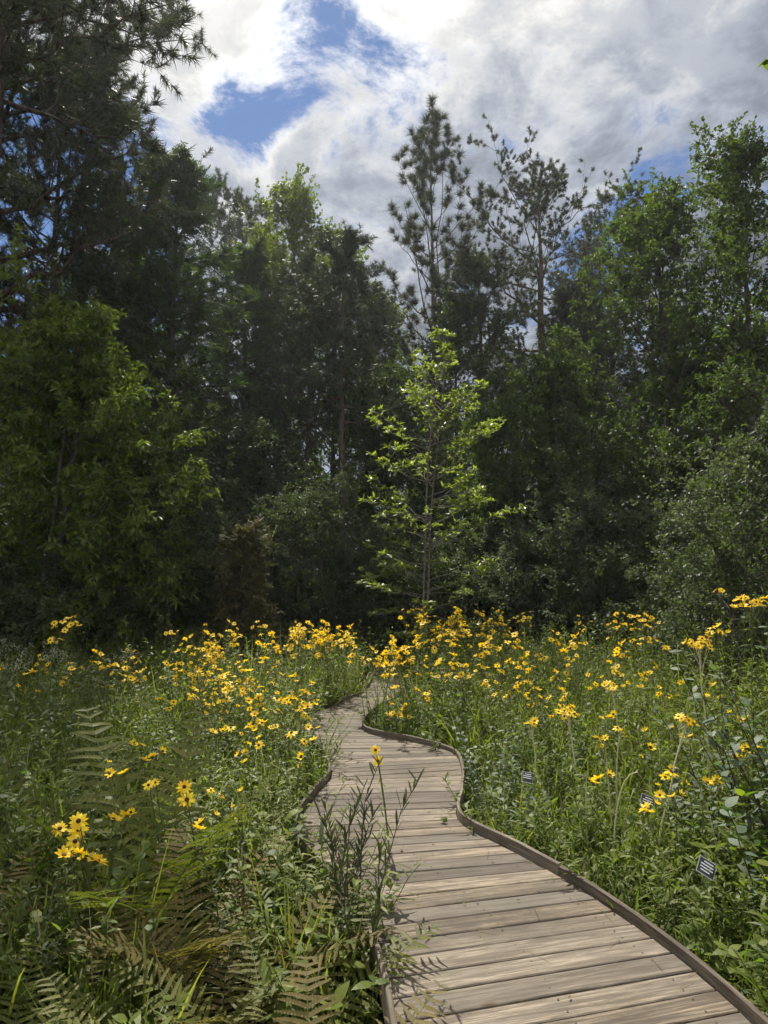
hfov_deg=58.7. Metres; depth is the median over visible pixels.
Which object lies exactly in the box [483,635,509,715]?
sunflower plant
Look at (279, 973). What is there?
leafy plant
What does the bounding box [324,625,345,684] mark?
sunflower plant
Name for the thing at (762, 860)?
leafy plant
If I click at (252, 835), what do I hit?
leafy plant
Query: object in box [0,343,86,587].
woodland tree
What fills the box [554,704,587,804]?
sunflower plant
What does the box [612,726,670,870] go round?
sunflower plant
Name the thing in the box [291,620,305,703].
sunflower plant
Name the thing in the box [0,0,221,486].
pine tree
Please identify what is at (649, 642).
sunflower plant
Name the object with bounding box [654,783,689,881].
sunflower plant
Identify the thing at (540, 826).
meadow stalks
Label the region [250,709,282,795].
sunflower plant
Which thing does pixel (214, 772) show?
grass tussock
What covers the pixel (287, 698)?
sunflower plant
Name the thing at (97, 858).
sunflower plant
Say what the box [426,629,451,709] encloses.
sunflower plant
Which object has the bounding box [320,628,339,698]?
sunflower plant
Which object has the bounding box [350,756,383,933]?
leafy stalk
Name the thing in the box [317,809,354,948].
leafy stalk
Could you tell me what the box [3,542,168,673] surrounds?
shrub
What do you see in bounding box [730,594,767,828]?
sunflower plant
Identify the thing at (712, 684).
sunflower plant
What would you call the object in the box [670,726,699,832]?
sunflower plant
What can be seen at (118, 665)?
sunflower plant
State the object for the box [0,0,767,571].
sky
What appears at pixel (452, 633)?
sunflower plant
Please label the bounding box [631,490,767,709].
shrub
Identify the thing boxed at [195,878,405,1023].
grass tussock
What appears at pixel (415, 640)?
sunflower plant
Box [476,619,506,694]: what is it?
sunflower plant
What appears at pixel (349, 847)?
leafy stalk
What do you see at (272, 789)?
fern
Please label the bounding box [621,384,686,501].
woodland tree
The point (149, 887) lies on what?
fern
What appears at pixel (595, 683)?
sunflower plant
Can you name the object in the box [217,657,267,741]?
sunflower plant
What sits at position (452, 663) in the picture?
sunflower plant
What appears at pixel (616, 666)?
sunflower plant
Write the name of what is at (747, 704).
leafy plant
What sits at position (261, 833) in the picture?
fern
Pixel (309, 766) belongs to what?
leafy plant
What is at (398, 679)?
sunflower plant
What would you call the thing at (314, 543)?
shrub
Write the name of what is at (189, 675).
sunflower plant
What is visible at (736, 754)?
sunflower plant
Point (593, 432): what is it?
understory tree
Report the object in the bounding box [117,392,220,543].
woodland tree
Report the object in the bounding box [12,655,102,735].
grass tussock
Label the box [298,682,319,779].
sunflower plant
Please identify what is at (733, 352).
woodland tree
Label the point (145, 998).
grass tussock
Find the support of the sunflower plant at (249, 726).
on the ground at (213, 1010)
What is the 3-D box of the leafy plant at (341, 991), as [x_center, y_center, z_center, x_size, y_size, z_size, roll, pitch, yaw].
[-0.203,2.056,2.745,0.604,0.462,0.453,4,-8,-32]
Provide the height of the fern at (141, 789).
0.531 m
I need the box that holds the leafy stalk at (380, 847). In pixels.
[356,833,395,1003]
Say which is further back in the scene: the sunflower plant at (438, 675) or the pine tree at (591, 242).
the pine tree at (591, 242)
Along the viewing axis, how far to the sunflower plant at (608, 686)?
7.88 m
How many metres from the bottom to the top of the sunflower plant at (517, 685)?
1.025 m
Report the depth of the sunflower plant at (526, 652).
8.24 m
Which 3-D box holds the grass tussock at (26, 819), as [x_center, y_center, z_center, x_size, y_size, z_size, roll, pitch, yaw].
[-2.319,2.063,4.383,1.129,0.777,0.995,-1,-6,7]
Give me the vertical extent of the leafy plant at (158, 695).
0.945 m
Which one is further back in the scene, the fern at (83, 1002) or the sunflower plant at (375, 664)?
the sunflower plant at (375, 664)
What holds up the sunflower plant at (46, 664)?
on the ground at (213, 1010)
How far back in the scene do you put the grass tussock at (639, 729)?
7.04 m
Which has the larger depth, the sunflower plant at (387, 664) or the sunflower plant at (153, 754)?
the sunflower plant at (387, 664)
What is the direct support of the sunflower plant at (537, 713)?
on the ground at (213, 1010)
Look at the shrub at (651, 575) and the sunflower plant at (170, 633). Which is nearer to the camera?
the sunflower plant at (170, 633)
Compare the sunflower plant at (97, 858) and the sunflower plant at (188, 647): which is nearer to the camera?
the sunflower plant at (97, 858)
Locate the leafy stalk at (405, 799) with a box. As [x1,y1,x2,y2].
[359,767,424,990]
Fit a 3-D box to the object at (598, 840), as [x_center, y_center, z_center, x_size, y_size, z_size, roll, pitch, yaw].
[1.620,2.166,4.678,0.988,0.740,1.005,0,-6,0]
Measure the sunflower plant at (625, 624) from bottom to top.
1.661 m
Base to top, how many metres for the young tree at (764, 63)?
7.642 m
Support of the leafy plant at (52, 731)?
on the ground at (213, 1010)
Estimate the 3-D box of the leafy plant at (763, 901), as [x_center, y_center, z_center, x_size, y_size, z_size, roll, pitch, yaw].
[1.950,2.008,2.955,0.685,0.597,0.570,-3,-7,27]
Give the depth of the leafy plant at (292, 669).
9.72 m
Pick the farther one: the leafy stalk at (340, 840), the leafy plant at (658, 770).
the leafy plant at (658, 770)
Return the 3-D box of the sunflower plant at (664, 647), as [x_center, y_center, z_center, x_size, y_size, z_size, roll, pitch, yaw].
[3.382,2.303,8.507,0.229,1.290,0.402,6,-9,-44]
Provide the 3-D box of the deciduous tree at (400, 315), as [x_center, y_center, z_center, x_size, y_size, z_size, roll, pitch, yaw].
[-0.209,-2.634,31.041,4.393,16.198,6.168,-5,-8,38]
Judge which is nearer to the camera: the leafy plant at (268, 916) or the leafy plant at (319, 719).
the leafy plant at (268, 916)
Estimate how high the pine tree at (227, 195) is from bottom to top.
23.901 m
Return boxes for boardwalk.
[293,656,767,1023]
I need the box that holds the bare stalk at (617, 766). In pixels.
[616,725,626,837]
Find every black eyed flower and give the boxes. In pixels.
[51,811,106,967]
[135,778,175,928]
[175,779,206,939]
[369,745,389,851]
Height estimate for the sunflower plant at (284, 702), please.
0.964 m
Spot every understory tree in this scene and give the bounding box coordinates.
[0,345,170,659]
[79,423,237,670]
[199,403,388,653]
[301,343,470,640]
[425,379,582,649]
[476,331,637,634]
[523,393,716,650]
[605,339,756,578]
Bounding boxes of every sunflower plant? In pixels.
[16,668,71,730]
[22,845,87,1021]
[32,653,75,742]
[37,636,64,745]
[38,658,52,708]
[51,615,81,740]
[60,850,107,973]
[74,649,109,737]
[91,807,136,941]
[98,663,146,735]
[104,656,134,730]
[104,759,133,881]
[105,738,145,826]
[121,648,143,707]
[121,666,146,720]
[134,746,166,856]
[156,697,176,758]
[159,660,180,740]
[164,630,178,713]
[172,667,207,716]
[173,634,201,708]
[173,659,201,733]
[186,679,211,750]
[187,652,218,706]
[188,661,210,724]
[188,691,225,776]
[190,641,219,712]
[191,665,206,732]
[191,668,222,734]
[192,810,242,984]
[193,623,228,671]
[194,669,244,764]
[195,630,221,685]
[195,641,218,696]
[199,671,237,737]
[201,635,233,718]
[204,641,224,711]
[204,725,226,815]
[205,699,234,779]
[206,787,253,946]
[210,647,231,721]
[210,666,255,767]
[212,665,246,731]
[213,666,250,723]
[214,689,231,764]
[217,619,242,680]
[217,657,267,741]
[217,684,264,759]
[221,630,240,682]
[222,735,263,817]
[226,726,257,831]
[240,645,271,710]
[240,689,267,762]
[244,691,279,771]
[244,718,265,795]
[247,678,256,719]
[250,621,267,690]
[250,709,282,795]
[253,715,271,769]
[254,674,302,760]
[255,632,280,712]
[257,631,279,701]
[262,656,287,726]
[266,696,291,767]
[267,672,283,742]
[273,696,306,771]
[274,693,297,774]
[275,638,304,707]
[280,731,316,844]
[283,696,313,779]
[284,633,308,684]
[286,624,306,690]
[286,701,312,771]
[289,620,317,705]
[289,626,309,693]
[289,673,314,744]
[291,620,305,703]
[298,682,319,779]
[305,716,326,777]
[306,631,332,700]
[307,619,334,689]
[307,636,333,701]
[309,627,332,698]
[315,630,336,698]
[315,630,336,700]
[317,635,343,697]
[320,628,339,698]
[323,629,354,703]
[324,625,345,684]
[338,630,352,695]
[342,623,356,696]
[347,644,375,726]
[363,646,386,729]
[370,642,401,729]
[376,639,401,721]
[382,661,405,732]
[384,705,410,730]
[385,634,409,714]
[387,685,431,740]
[390,645,424,734]
[392,659,412,734]
[398,608,424,700]
[403,639,436,718]
[407,608,419,667]
[408,609,435,689]
[411,605,430,694]
[411,633,428,699]
[415,612,434,701]
[416,658,432,724]
[422,620,443,696]
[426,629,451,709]
[431,624,453,710]
[435,659,447,715]
[436,629,460,699]
[436,661,465,743]
[438,658,468,730]
[442,606,465,683]
[442,620,468,691]
[443,610,465,693]
[444,608,464,677]
[445,615,468,682]
[449,652,463,722]
[454,662,473,724]
[455,620,471,696]
[458,610,489,677]
[463,663,492,747]
[465,622,498,693]
[466,610,489,684]
[474,639,497,719]
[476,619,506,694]
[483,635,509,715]
[487,661,513,750]
[488,607,509,691]
[492,680,510,741]
[498,603,532,687]
[502,631,523,712]
[503,622,533,693]
[505,657,528,722]
[507,647,519,708]
[513,612,529,687]
[513,679,532,755]
[515,653,535,732]
[518,651,532,726]
[524,686,541,756]
[524,688,547,751]
[524,716,549,806]
[527,641,543,697]
[537,637,553,710]
[543,629,565,695]
[546,694,577,800]
[550,663,570,730]
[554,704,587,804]
[558,687,584,788]
[559,647,586,723]
[563,655,578,702]
[564,632,584,709]
[569,614,589,676]
[582,629,593,672]
[585,670,620,765]
[586,769,630,903]
[588,734,608,838]
[593,710,616,810]
[600,672,615,718]
[601,680,638,790]
[604,612,622,695]
[607,660,626,715]
[611,640,631,735]
[612,612,639,693]
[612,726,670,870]
[619,672,647,744]
[631,615,652,703]
[634,670,652,741]
[637,612,659,675]
[637,636,657,705]
[639,798,681,911]
[646,713,700,900]
[651,645,669,713]
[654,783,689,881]
[656,681,682,737]
[658,764,707,880]
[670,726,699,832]
[682,634,725,821]
[690,775,723,889]
[705,623,733,794]
[705,682,722,721]
[713,588,734,735]
[725,743,754,816]
[727,710,747,780]
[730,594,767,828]
[730,745,761,835]
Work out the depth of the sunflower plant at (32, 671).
7.31 m
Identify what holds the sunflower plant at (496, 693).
on the ground at (213, 1010)
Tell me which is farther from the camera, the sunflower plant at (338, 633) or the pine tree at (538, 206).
the pine tree at (538, 206)
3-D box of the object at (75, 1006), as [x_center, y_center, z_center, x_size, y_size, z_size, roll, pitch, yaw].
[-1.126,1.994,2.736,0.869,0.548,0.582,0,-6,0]
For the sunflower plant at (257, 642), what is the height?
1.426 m
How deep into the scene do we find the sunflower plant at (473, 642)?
10.86 m
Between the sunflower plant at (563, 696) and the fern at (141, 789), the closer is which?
the fern at (141, 789)
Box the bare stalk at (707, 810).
[682,772,721,883]
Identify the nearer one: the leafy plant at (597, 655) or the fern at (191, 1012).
the fern at (191, 1012)
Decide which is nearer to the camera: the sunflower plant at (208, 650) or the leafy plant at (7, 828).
the leafy plant at (7, 828)
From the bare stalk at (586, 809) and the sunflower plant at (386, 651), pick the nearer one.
the bare stalk at (586, 809)
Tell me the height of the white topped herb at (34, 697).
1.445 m
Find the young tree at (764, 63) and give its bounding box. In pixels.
[757,59,767,70]
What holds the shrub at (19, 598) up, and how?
on the ground at (213, 1010)
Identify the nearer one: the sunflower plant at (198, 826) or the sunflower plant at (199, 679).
the sunflower plant at (198, 826)
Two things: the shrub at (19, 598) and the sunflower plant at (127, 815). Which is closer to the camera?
the sunflower plant at (127, 815)
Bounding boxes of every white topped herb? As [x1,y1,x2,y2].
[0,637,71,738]
[0,638,110,768]
[0,652,67,770]
[15,642,88,754]
[43,651,104,773]
[76,646,175,740]
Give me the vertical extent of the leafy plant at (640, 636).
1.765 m
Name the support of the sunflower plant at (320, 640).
on the ground at (213, 1010)
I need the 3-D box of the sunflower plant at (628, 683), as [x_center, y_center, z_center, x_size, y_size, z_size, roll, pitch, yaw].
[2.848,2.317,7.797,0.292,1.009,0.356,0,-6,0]
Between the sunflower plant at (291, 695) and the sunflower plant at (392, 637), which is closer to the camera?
the sunflower plant at (291, 695)
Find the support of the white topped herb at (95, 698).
on the ground at (213, 1010)
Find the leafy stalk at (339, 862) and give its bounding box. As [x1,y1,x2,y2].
[305,791,368,1019]
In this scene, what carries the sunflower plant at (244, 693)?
on the ground at (213, 1010)
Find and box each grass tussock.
[0,701,43,764]
[0,771,78,883]
[0,799,162,940]
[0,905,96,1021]
[1,704,67,767]
[4,825,265,1019]
[5,727,60,777]
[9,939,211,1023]
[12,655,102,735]
[32,927,226,1023]
[37,765,179,884]
[45,661,161,727]
[60,687,154,759]
[74,753,182,837]
[79,769,182,816]
[116,706,193,755]
[118,740,240,827]
[122,648,187,727]
[122,655,266,731]
[137,652,249,719]
[146,664,218,718]
[150,688,249,751]
[151,795,284,861]
[159,665,322,757]
[169,749,242,807]
[185,844,342,991]
[195,853,328,993]
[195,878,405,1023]
[195,892,383,1023]
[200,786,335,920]
[215,655,342,728]
[223,749,299,826]
[358,692,404,733]
[418,704,510,779]
[434,761,578,853]
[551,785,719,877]
[571,677,669,744]
[571,689,692,772]
[680,622,767,741]
[692,828,746,893]
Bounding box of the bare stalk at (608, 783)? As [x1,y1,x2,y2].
[603,742,612,824]
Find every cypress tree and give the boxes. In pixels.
[0,174,217,640]
[42,141,305,647]
[137,235,314,615]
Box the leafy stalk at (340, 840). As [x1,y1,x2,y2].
[329,791,360,911]
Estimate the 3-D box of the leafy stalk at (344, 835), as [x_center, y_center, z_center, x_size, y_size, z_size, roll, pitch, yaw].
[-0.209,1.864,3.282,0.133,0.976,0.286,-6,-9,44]
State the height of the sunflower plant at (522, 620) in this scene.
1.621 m
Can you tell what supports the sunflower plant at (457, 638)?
on the ground at (213, 1010)
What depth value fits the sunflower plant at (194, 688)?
6.78 m
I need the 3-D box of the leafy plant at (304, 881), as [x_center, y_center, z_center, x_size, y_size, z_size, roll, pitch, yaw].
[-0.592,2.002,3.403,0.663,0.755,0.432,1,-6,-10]
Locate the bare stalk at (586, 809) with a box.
[585,772,588,864]
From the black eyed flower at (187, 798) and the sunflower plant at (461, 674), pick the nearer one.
the black eyed flower at (187, 798)
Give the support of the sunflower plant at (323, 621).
on the ground at (213, 1010)
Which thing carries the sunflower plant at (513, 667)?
on the ground at (213, 1010)
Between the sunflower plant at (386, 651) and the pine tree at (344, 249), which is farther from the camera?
the pine tree at (344, 249)
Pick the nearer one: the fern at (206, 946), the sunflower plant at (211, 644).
the fern at (206, 946)
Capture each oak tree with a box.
[514,163,767,565]
[623,111,767,557]
[678,219,767,574]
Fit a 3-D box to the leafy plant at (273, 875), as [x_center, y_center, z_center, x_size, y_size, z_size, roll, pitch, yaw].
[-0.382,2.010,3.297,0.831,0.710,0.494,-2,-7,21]
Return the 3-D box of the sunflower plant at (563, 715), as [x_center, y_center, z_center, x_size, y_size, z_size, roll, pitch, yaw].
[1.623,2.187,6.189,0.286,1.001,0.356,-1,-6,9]
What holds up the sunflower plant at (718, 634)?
on the ground at (213, 1010)
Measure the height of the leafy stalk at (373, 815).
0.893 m
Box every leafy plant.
[0,657,47,720]
[0,775,80,886]
[20,712,90,796]
[20,805,171,979]
[62,658,124,722]
[137,670,189,720]
[139,711,231,780]
[161,648,223,725]
[188,730,222,803]
[199,817,324,994]
[199,830,360,937]
[210,758,311,842]
[210,762,307,872]
[218,842,372,1012]
[224,789,313,896]
[233,746,296,830]
[243,686,283,755]
[245,627,306,682]
[249,814,344,897]
[249,815,398,968]
[249,830,392,911]
[249,956,389,1023]
[250,776,356,876]
[252,904,395,1023]
[254,677,328,717]
[256,640,312,706]
[267,701,356,775]
[270,723,353,790]
[272,692,331,766]
[278,666,329,714]
[281,728,328,798]
[287,873,402,1023]
[290,834,433,933]
[300,666,354,704]
[307,851,402,993]
[387,643,458,723]
[451,717,528,815]
[472,757,549,836]
[477,635,526,701]
[492,781,629,889]
[542,711,610,785]
[543,626,595,693]
[562,643,598,696]
[566,617,611,709]
[594,641,666,702]
[612,606,677,680]
[618,627,696,707]
[644,751,707,838]
[651,626,767,833]
[655,776,721,850]
[659,613,767,710]
[670,669,729,750]
[672,826,767,928]
[673,663,767,848]
[676,652,767,852]
[676,893,748,974]
[686,803,764,903]
[710,722,767,901]
[711,660,766,751]
[718,746,767,929]
[718,801,767,897]
[743,892,767,965]
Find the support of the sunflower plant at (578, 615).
on the ground at (213, 1010)
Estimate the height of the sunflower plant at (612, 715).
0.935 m
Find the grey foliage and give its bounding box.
[0,606,765,1023]
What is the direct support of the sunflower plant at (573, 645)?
on the ground at (213, 1010)
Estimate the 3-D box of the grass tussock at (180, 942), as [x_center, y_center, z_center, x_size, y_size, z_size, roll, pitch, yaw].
[-1.233,1.897,3.248,0.970,0.900,1.216,-4,-7,30]
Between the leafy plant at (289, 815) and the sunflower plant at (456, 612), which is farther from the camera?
the sunflower plant at (456, 612)
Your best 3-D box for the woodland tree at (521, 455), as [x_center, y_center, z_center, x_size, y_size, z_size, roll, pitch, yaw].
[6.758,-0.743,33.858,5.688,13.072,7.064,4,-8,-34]
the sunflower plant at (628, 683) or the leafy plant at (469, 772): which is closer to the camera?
the leafy plant at (469, 772)
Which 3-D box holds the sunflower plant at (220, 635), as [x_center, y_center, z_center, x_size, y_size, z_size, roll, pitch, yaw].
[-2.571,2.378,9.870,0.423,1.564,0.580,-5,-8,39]
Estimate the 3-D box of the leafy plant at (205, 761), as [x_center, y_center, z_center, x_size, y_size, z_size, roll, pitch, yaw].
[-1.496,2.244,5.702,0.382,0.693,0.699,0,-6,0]
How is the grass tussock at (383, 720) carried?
on the ground at (213, 1010)
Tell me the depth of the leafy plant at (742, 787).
4.18 m
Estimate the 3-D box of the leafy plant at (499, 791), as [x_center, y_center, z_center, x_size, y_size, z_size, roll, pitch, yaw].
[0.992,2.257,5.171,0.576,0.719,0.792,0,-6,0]
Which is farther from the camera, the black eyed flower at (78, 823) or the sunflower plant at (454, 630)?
the sunflower plant at (454, 630)
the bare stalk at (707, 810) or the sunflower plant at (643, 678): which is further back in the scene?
the sunflower plant at (643, 678)
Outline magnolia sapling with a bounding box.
[354,327,526,672]
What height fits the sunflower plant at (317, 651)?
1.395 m
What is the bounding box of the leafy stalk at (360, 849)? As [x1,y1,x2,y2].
[334,822,373,913]
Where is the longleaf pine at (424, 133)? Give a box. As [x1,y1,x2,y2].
[374,91,501,636]
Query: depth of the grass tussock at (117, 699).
8.32 m
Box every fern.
[0,707,277,941]
[0,844,93,932]
[0,920,127,1023]
[10,745,163,789]
[36,972,272,1023]
[37,772,218,835]
[41,819,333,991]
[43,887,441,1023]
[66,868,394,1023]
[159,810,319,898]
[224,769,297,817]
[272,956,450,1023]
[552,757,596,787]
[613,783,685,832]
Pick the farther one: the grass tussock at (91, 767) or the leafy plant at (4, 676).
the leafy plant at (4, 676)
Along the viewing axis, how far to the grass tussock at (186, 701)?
8.22 m
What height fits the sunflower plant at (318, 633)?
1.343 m
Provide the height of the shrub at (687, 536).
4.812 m
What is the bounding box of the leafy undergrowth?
[0,639,767,1023]
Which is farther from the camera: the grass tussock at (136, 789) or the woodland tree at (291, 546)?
the woodland tree at (291, 546)
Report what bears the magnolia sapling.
on the ground at (213, 1010)
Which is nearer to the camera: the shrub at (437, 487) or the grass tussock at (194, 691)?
the grass tussock at (194, 691)
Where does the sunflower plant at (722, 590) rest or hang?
on the ground at (213, 1010)
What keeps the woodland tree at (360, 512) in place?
on the ground at (213, 1010)
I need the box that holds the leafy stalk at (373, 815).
[348,799,381,897]
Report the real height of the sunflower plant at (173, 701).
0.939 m
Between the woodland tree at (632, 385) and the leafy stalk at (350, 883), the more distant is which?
the woodland tree at (632, 385)
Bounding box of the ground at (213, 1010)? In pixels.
[5,594,767,1023]
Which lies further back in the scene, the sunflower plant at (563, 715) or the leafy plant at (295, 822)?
the sunflower plant at (563, 715)
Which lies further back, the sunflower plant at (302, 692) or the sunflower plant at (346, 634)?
the sunflower plant at (346, 634)
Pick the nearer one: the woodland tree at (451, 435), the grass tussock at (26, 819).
the grass tussock at (26, 819)
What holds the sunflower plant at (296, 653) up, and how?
on the ground at (213, 1010)
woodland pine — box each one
[327,405,395,515]
[410,376,460,482]
[485,347,536,487]
[532,262,647,416]
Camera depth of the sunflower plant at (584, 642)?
10.72 m
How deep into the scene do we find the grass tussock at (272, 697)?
8.03 m
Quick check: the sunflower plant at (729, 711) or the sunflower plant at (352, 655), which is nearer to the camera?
the sunflower plant at (729, 711)
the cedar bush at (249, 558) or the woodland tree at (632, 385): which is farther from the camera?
the woodland tree at (632, 385)
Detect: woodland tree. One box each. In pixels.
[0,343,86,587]
[95,325,184,628]
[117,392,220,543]
[186,399,233,521]
[264,492,320,631]
[327,486,388,621]
[354,417,427,530]
[388,278,523,590]
[402,409,475,580]
[419,433,474,548]
[470,373,555,619]
[494,321,655,569]
[614,298,759,526]
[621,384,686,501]
[677,311,767,563]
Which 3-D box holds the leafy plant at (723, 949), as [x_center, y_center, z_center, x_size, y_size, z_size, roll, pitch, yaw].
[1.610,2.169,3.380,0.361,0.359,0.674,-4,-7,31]
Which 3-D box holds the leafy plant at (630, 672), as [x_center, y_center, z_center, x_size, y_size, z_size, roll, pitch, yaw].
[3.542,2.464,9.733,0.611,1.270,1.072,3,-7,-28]
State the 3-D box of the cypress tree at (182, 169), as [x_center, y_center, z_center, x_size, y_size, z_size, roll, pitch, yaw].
[-6.342,-3.578,20.401,8.004,15.931,6.543,6,-9,-43]
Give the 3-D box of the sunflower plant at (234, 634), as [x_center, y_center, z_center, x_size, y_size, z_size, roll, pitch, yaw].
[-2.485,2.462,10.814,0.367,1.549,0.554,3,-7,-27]
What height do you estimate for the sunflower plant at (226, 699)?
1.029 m
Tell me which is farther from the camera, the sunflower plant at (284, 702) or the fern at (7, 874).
the sunflower plant at (284, 702)
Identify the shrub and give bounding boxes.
[0,476,103,655]
[0,539,39,661]
[0,556,111,692]
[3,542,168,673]
[62,531,191,666]
[119,526,286,660]
[147,481,311,656]
[196,450,457,660]
[215,545,334,659]
[271,519,363,656]
[289,541,408,666]
[313,509,435,658]
[344,504,460,655]
[378,464,486,647]
[379,527,528,661]
[418,480,539,660]
[450,510,600,656]
[465,534,640,660]
[488,467,689,661]
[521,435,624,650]
[536,503,745,650]
[548,541,687,673]
[574,448,737,651]
[596,541,752,669]
[618,468,755,653]
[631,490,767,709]
[640,381,767,696]
[675,438,767,664]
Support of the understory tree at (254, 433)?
on the ground at (213, 1010)
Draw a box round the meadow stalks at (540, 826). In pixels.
[0,598,767,1023]
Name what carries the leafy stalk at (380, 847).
on the ground at (213, 1010)
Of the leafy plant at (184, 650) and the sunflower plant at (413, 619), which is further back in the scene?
the sunflower plant at (413, 619)
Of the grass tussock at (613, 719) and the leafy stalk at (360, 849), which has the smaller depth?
the leafy stalk at (360, 849)
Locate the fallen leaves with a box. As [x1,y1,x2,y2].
[302,714,696,1014]
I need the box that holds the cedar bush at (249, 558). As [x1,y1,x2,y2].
[188,515,295,675]
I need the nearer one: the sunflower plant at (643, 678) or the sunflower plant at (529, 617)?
the sunflower plant at (643, 678)
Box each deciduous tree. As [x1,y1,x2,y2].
[191,200,336,619]
[221,162,380,633]
[282,216,410,629]
[337,291,430,549]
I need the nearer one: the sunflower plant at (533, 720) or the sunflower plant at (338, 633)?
the sunflower plant at (533, 720)
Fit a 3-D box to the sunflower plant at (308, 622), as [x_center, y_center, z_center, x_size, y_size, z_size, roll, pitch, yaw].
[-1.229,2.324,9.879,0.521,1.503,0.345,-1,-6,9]
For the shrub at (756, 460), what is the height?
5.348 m
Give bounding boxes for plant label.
[521,771,533,829]
[639,793,655,874]
[696,855,716,938]
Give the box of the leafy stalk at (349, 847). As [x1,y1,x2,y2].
[336,775,367,992]
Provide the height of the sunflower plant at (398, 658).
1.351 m
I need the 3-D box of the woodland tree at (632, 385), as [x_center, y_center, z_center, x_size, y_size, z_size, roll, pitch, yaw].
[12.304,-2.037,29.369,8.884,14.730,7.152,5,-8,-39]
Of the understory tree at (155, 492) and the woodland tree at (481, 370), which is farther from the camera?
the woodland tree at (481, 370)
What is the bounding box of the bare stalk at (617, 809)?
[613,772,637,884]
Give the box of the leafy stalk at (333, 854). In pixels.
[316,791,345,917]
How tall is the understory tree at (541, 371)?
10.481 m
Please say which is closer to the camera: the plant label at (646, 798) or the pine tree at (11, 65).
the plant label at (646, 798)
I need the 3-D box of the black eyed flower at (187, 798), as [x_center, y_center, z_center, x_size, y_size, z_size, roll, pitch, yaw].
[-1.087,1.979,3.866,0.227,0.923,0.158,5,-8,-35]
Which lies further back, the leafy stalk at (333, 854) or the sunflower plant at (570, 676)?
the sunflower plant at (570, 676)
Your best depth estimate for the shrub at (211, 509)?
17.82 m
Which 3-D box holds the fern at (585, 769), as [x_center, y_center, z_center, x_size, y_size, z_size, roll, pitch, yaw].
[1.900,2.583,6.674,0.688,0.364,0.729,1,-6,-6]
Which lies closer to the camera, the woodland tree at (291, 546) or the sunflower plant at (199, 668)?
the sunflower plant at (199, 668)
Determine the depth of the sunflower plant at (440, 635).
9.56 m
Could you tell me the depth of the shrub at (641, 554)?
15.26 m
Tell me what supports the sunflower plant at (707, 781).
on the ground at (213, 1010)
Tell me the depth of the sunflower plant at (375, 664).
7.99 m
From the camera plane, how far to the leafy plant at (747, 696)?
7.48 m
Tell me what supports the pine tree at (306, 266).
on the ground at (213, 1010)
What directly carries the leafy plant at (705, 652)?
on the ground at (213, 1010)
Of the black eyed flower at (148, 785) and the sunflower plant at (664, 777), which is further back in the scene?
the sunflower plant at (664, 777)
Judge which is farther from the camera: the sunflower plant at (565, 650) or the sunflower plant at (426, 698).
the sunflower plant at (565, 650)
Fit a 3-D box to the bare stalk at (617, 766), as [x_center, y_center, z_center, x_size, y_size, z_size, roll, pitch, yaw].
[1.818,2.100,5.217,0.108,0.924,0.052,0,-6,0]
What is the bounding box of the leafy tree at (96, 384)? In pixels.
[0,222,220,699]
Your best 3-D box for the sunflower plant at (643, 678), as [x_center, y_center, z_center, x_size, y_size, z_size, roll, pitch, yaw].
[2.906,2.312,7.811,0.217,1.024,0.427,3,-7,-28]
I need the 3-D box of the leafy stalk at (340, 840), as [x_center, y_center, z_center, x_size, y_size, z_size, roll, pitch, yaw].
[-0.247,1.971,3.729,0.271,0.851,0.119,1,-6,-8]
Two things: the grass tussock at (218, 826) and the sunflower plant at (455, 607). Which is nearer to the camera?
the grass tussock at (218, 826)
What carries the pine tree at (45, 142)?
on the ground at (213, 1010)
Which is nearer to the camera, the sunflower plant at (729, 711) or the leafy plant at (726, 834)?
the leafy plant at (726, 834)
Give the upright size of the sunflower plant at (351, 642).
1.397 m
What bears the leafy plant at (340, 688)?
on the ground at (213, 1010)
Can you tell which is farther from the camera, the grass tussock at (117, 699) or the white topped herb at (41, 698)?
the grass tussock at (117, 699)
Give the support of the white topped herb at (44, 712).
on the ground at (213, 1010)
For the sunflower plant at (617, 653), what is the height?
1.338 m
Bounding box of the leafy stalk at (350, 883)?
[345,802,373,895]
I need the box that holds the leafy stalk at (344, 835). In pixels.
[327,794,362,926]
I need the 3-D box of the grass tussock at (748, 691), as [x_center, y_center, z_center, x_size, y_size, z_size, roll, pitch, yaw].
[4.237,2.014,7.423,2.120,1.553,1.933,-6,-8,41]
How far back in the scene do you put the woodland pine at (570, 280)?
34.13 m
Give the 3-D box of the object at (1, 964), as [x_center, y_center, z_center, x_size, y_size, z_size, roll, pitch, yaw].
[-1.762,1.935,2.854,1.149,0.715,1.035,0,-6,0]
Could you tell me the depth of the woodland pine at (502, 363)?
47.17 m
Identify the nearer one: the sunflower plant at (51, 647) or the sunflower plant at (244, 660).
the sunflower plant at (51, 647)
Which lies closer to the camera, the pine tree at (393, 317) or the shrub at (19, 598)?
the shrub at (19, 598)
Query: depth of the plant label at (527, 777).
5.11 m
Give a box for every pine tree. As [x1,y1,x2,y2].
[0,0,203,177]
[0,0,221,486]
[0,0,274,631]
[156,164,297,584]
[241,244,363,630]
[272,218,418,650]
[312,276,429,627]
[408,234,547,618]
[411,111,684,484]
[517,278,647,497]
[543,182,719,470]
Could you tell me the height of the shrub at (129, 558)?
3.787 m
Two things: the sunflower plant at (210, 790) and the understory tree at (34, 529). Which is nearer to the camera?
the sunflower plant at (210, 790)
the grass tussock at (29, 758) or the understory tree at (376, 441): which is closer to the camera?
the grass tussock at (29, 758)

